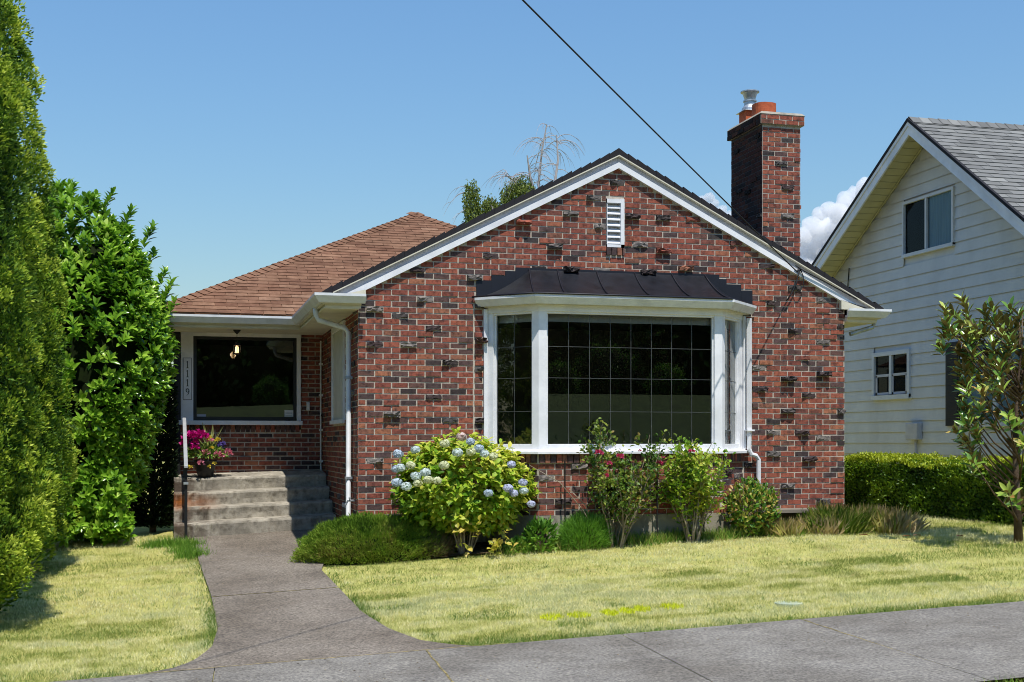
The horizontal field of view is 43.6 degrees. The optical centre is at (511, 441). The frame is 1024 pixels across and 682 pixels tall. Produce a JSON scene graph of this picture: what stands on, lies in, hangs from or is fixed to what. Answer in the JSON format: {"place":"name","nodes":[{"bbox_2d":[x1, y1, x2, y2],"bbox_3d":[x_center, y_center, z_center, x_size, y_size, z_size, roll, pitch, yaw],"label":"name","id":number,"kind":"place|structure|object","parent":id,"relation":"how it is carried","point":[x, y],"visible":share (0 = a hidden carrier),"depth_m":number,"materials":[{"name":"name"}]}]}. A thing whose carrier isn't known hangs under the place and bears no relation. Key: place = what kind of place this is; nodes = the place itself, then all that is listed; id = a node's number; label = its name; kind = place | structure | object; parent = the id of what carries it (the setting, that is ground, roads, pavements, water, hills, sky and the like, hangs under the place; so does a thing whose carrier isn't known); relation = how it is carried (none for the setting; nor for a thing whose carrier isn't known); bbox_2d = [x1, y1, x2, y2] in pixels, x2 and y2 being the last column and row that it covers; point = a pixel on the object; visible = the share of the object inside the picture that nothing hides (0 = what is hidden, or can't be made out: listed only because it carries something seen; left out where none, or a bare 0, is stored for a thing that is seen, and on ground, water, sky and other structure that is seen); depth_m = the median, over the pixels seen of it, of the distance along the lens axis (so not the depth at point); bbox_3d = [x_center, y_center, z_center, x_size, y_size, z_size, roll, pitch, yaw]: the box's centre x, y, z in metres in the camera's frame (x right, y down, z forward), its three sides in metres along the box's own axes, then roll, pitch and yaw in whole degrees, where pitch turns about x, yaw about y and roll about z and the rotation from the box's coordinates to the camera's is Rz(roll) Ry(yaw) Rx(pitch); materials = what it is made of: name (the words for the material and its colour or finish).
{"place":"outdoors","nodes":[
{"label":"outdoors","id":0,"kind":"place"},
{"bbox_2d":[0,449,1023,681],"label":"lawn ground","id":1,"kind":"structure","parent":0,"point":[140,531],"depth_m":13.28,"materials":[{"name":"green plant"}]},
{"bbox_2d":[0,0,60,612],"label":"arborvitae","id":2,"kind":"object","parent":1,"relation":"on","point":[17,329],"visible":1,"depth_m":11.46,"materials":[{"name":"green plant"}]},
{"bbox_2d":[0,0,84,561],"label":"arborvitae","id":3,"kind":"object","parent":1,"relation":"on","point":[46,380],"visible":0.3,"depth_m":14.09,"materials":[{"name":"green plant"}]},
{"bbox_2d":[15,178,180,548],"bbox_3d":[-5.496,-1.026,16.616,2.352,4.745,2.206,0,0,-15],"label":"laurel shrub","id":4,"kind":"object","parent":1,"relation":"on","point":[119,333],"visible":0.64,"depth_m":16.10,"materials":[{"name":"green plant"}]},
{"bbox_2d":[126,353,179,532],"bbox_3d":[-4.929,-0.065,17.575,0.746,2.686,0.697,0,0,-15],"label":"yew shrub","id":5,"kind":"object","parent":1,"relation":"on","point":[162,509],"visible":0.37,"depth_m":17.45,"materials":[{"name":"green plant"}]},
{"bbox_2d":[174,470,335,539],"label":"porch steps","id":6,"kind":"structure","parent":1,"relation":"on","point":[227,503],"depth_m":17.16,"materials":[{"name":"concrete"}]},
{"bbox_2d":[182,417,187,537],"bbox_3d":[-4.337,0.509,16.991,0.065,1.683,1.410,0,0,-15],"label":"handrail","id":7,"kind":"object","parent":6,"relation":"attached to","point":[185,464],"visible":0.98,"depth_m":16.38,"materials":[{"name":"metal"}]},
{"bbox_2d":[179,423,233,476],"bbox_3d":[-4.209,0.094,17.626,0.740,0.771,0.535,0,0,-15],"label":"flower pot","id":8,"kind":"object","parent":6,"relation":"on","point":[205,467],"visible":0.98,"depth_m":17.51,"materials":[{"name":"black plant"}]},
{"bbox_2d":[144,529,470,673],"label":"front walk","id":9,"kind":"structure","parent":1,"relation":"on","point":[274,626],"depth_m":11.66,"materials":[{"name":"concrete"}]},
{"bbox_2d":[288,510,456,564],"bbox_3d":[-1.592,1.094,14.654,1.970,0.639,1.158,0,0,-15],"label":"heather shrub","id":10,"kind":"object","parent":1,"relation":"on","point":[361,538],"visible":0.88,"depth_m":14.29,"materials":[{"name":"green plant"}]},
{"bbox_2d":[408,529,455,559],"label":"heather shrub","id":11,"kind":"object","parent":1,"relation":"on","point":[449,544],"visible":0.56,"depth_m":14.48,"materials":[{"name":"green plant"}]},
{"bbox_2d":[443,179,500,223],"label":"birch tree","id":12,"kind":"object","parent":1,"relation":"on","point":[486,206],"visible":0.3,"depth_m":44.94,"materials":[{"name":"green plant"}]},
{"bbox_2d":[132,523,812,560],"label":"border grass","id":13,"kind":"structure","parent":1,"relation":"on","point":[184,544],"depth_m":15.18,"materials":[{"name":"green plant"}]},
{"bbox_2d":[502,533,537,554],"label":"leafy weed","id":14,"kind":"object","parent":1,"relation":"on","point":[517,539],"visible":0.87,"depth_m":14.64,"materials":[{"name":"green plant"}]},
{"bbox_2d":[160,89,891,543],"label":"brick house","id":15,"kind":"structure","parent":1,"relation":"on","point":[618,291],"depth_m":16.23,"materials":[{"name":"brick"}]},
{"bbox_2d":[183,358,191,399],"bbox_3d":[-4.555,-0.880,17.964,0.120,0.590,0.018,0,0,-15],"label":"house number sign","id":16,"kind":"object","parent":15,"relation":"attached to","point":[187,378],"visible":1,"depth_m":17.95,"materials":[{"name":"black metal"}]},
{"bbox_2d":[233,330,240,354],"bbox_3d":[-3.786,-1.367,17.617,0.113,0.345,0.130,0,0,-15],"label":"porch lantern","id":17,"kind":"object","parent":15,"relation":"hanging from","point":[236,344],"visible":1,"depth_m":17.59,"materials":[{"name":"black metal"}]},
{"bbox_2d":[179,332,302,424],"bbox_3d":[-3.851,-0.892,18.195,1.720,1.315,0.170,0,0,-15],"label":"porch window","id":18,"kind":"structure","parent":15,"relation":"in","point":[188,339],"depth_m":18.13,"materials":[{"name":"white paint"}]},
{"bbox_2d":[329,320,345,423],"bbox_3d":[-2.245,-0.875,16.639,0.100,1.290,1.320,0,0,-15],"label":"side window","id":19,"kind":"structure","parent":15,"relation":"in","point":[338,350],"depth_m":16.62,"materials":[{"name":"white paint"}]},
{"bbox_2d":[472,267,756,453],"bbox_3d":[1.361,-0.974,15.485,3.681,2.244,0.829,0,0,-15],"label":"bay window","id":20,"kind":"structure","parent":15,"relation":"in","point":[538,296],"depth_m":15.32,"materials":[{"name":"white paint"}]},
{"bbox_2d":[522,0,800,272],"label":"overhead wire","id":21,"kind":"object","parent":15,"relation":"attached to","point":[629,106],"visible":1,"depth_m":12.34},
{"bbox_2d":[786,265,857,300],"bbox_3d":[3.970,-2.014,16.381,1.006,0.462,0.031,0,0,-15],"label":"cable loop","id":22,"kind":"object","parent":15,"relation":"attached to","point":[800,270],"visible":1,"depth_m":16.31,"materials":[{"name":"black rubber"}]},
{"bbox_2d":[483,123,583,207],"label":"birch tree","id":23,"kind":"object","parent":1,"relation":"on","point":[518,187],"visible":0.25,"depth_m":44.67,"materials":[{"name":"grey plant"}]},
{"bbox_2d":[518,514,561,552],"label":"leafy weed","id":24,"kind":"object","parent":1,"relation":"on","point":[533,527],"visible":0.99,"depth_m":14.67,"materials":[{"name":"green plant"}]},
{"bbox_2d":[535,518,546,550],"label":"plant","id":25,"kind":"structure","parent":1,"relation":"on","point":[540,533],"depth_m":14.82,"materials":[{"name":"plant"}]},
{"bbox_2d":[539,612,563,620],"bbox_3d":[0.348,1.537,11.267,0.229,0.057,0.230,0,0,-15],"label":"yellow mark","id":26,"kind":"object","parent":1,"relation":"on","point":[551,616],"visible":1,"depth_m":11.25,"materials":[{"name":"yellow plant"}]},
{"bbox_2d":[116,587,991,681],"bbox_3d":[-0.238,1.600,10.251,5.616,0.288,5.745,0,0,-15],"label":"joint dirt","id":27,"kind":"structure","parent":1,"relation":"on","point":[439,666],"depth_m":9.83,"materials":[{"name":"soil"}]},
{"bbox_2d":[530,465,602,547],"bbox_3d":[0.631,0.760,14.771,0.905,0.986,0.114,0,0,-24],"label":"bare cane","id":28,"kind":"object","parent":1,"relation":"on","point":[571,496],"visible":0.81,"depth_m":14.77,"materials":[{"name":"brown plant"}]},
{"bbox_2d":[567,611,590,617],"bbox_3d":[0.592,1.526,11.319,0.225,0.055,0.223,0,0,-34],"label":"yellow mark","id":29,"kind":"object","parent":1,"relation":"on","point":[576,615],"visible":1,"depth_m":11.30,"materials":[{"name":"yellow plant"}]},
{"bbox_2d":[395,534,763,560],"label":"bed soil","id":30,"kind":"structure","parent":1,"relation":"on","point":[480,547],"depth_m":14.83,"materials":[{"name":"brown soil"}]},
{"bbox_2d":[386,426,541,556],"bbox_3d":[-0.525,0.568,14.645,1.833,1.491,1.131,0,0,-15],"label":"hydrangea bush","id":31,"kind":"object","parent":30,"relation":"on","point":[450,500],"visible":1,"depth_m":14.42,"materials":[{"name":"green plant"}]},
{"bbox_2d":[557,508,615,549],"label":"lavender clump","id":32,"kind":"object","parent":1,"relation":"on","point":[575,524],"visible":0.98,"depth_m":14.76,"materials":[{"name":"green plant"}]},
{"bbox_2d":[600,607,618,615],"bbox_3d":[0.870,1.514,11.404,0.182,0.056,0.215,0,0,-40],"label":"yellow mark","id":33,"kind":"object","parent":1,"relation":"on","point":[605,611],"visible":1,"depth_m":11.38,"materials":[{"name":"yellow plant"}]},
{"bbox_2d":[576,417,669,547],"bbox_3d":[1.288,0.480,14.926,1.096,1.531,0.966,0,0,4],"label":"rose bush","id":34,"kind":"object","parent":1,"relation":"on","point":[634,482],"visible":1,"depth_m":14.86,"materials":[{"name":"green plant"}]},
{"bbox_2d":[618,606,636,613],"bbox_3d":[1.026,1.506,11.458,0.174,0.054,0.206,0,0,11],"label":"yellow mark","id":35,"kind":"object","parent":1,"relation":"on","point":[624,610],"visible":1,"depth_m":11.43,"materials":[{"name":"yellow plant"}]},
{"bbox_2d":[634,604,650,612],"bbox_3d":[1.171,1.498,11.519,0.172,0.055,0.246,0,0,-15],"label":"yellow mark","id":36,"kind":"object","parent":1,"relation":"on","point":[641,609],"visible":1,"depth_m":11.50,"materials":[{"name":"yellow plant"}]},
{"bbox_2d":[656,464,657,535],"bbox_3d":[1.722,0.737,15.189,0.018,0.974,0.026,0,0,-15],"label":"garden stake","id":37,"kind":"object","parent":1,"relation":"on","point":[657,501],"visible":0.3,"depth_m":15.18,"materials":[{"name":"black metal"}]},
{"bbox_2d":[660,602,683,609],"bbox_3d":[1.448,1.485,11.600,0.234,0.056,0.228,0,0,-15],"label":"yellow mark","id":38,"kind":"object","parent":1,"relation":"on","point":[674,606],"visible":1,"depth_m":11.60,"materials":[{"name":"yellow plant"}]},
{"bbox_2d":[653,433,735,542],"bbox_3d":[2.056,0.553,15.053,0.970,1.298,1.001,0,0,-15],"label":"rose bush","id":39,"kind":"object","parent":1,"relation":"on","point":[681,487],"visible":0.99,"depth_m":15.02,"materials":[{"name":"green plant"}]},
{"bbox_2d":[720,476,781,536],"bbox_3d":[2.883,0.797,15.415,0.790,0.772,0.601,0,0,-15],"label":"round shrub","id":40,"kind":"object","parent":1,"relation":"on","point":[757,515],"visible":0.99,"depth_m":15.32,"materials":[{"name":"green plant"}]},
{"bbox_2d":[775,601,802,606],"bbox_3d":[2.531,1.486,11.720,0.258,0.028,0.258,0,0,-15],"label":"meter cover","id":41,"kind":"object","parent":1,"relation":"in","point":[790,603],"visible":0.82,"depth_m":11.65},
{"bbox_2d":[763,514,861,536],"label":"grass clump","id":42,"kind":"object","parent":1,"relation":"on","point":[782,526],"visible":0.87,"depth_m":15.44,"materials":[{"name":"green plant"}]},
{"bbox_2d":[790,499,902,534],"bbox_3d":[4.138,0.927,15.821,1.409,0.425,1.166,0,0,12],"label":"grass clump","id":43,"kind":"object","parent":1,"relation":"on","point":[854,517],"visible":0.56,"depth_m":15.64,"materials":[{"name":"green plant"}]},
{"bbox_2d":[843,501,932,534],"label":"grass clump","id":44,"kind":"object","parent":1,"relation":"on","point":[893,521],"visible":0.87,"depth_m":15.56,"materials":[{"name":"green plant"}]},
{"bbox_2d":[811,116,1023,483],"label":"neighbour house","id":45,"kind":"structure","parent":1,"relation":"on","point":[932,217],"depth_m":21.22,"materials":[{"name":"beige wood"}]},
{"bbox_2d":[871,349,910,400],"bbox_3d":[6.592,-1.150,22.252,0.085,0.840,1.200,0,0,-15],"label":"window","id":46,"kind":"structure","parent":45,"relation":"in","point":[891,370],"depth_m":22.22,"materials":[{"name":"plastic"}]},
{"bbox_2d":[901,186,954,257],"bbox_3d":[6.878,-3.605,21.169,0.085,0.950,1.480,0,0,-15],"label":"window","id":47,"kind":"structure","parent":45,"relation":"in","point":[928,221],"depth_m":21.16,"materials":[{"name":"plastic"}]},
{"bbox_2d":[959,334,1023,426],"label":"window","id":48,"kind":"structure","parent":45,"relation":"in","point":[975,393],"depth_m":19.56,"materials":[{"name":"glass"}]},
{"bbox_2d":[844,451,1023,525],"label":"clipped hedge","id":49,"kind":"object","parent":1,"relation":"on","point":[950,487],"visible":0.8,"depth_m":17.68,"materials":[{"name":"green plant"}]},
{"bbox_2d":[931,289,1023,542],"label":"magnolia tree","id":50,"kind":"object","parent":1,"relation":"on","point":[994,364],"visible":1,"depth_m":14.43,"materials":[{"name":"green plant"}]},
{"bbox_2d":[974,676,1022,681],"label":"verge grass","id":51,"kind":"structure","parent":1,"relation":"on","point":[1006,680],"depth_m":8.16,"materials":[{"name":"green plant"}]},
{"bbox_2d":[1,0,1023,443],"label":"sky","id":52,"kind":"structure","parent":0,"point":[254,134],"materials":[{"name":"blue"}]},
{"bbox_2d":[54,601,1023,681],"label":"pavement","id":53,"kind":"structure","parent":0,"point":[982,647],"depth_m":9.45,"materials":[{"name":"concrete"}]},
{"bbox_2d":[133,537,994,681],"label":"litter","id":54,"kind":"object","parent":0,"point":[557,668],"visible":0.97,"depth_m":9.85,"materials":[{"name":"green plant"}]}
]}

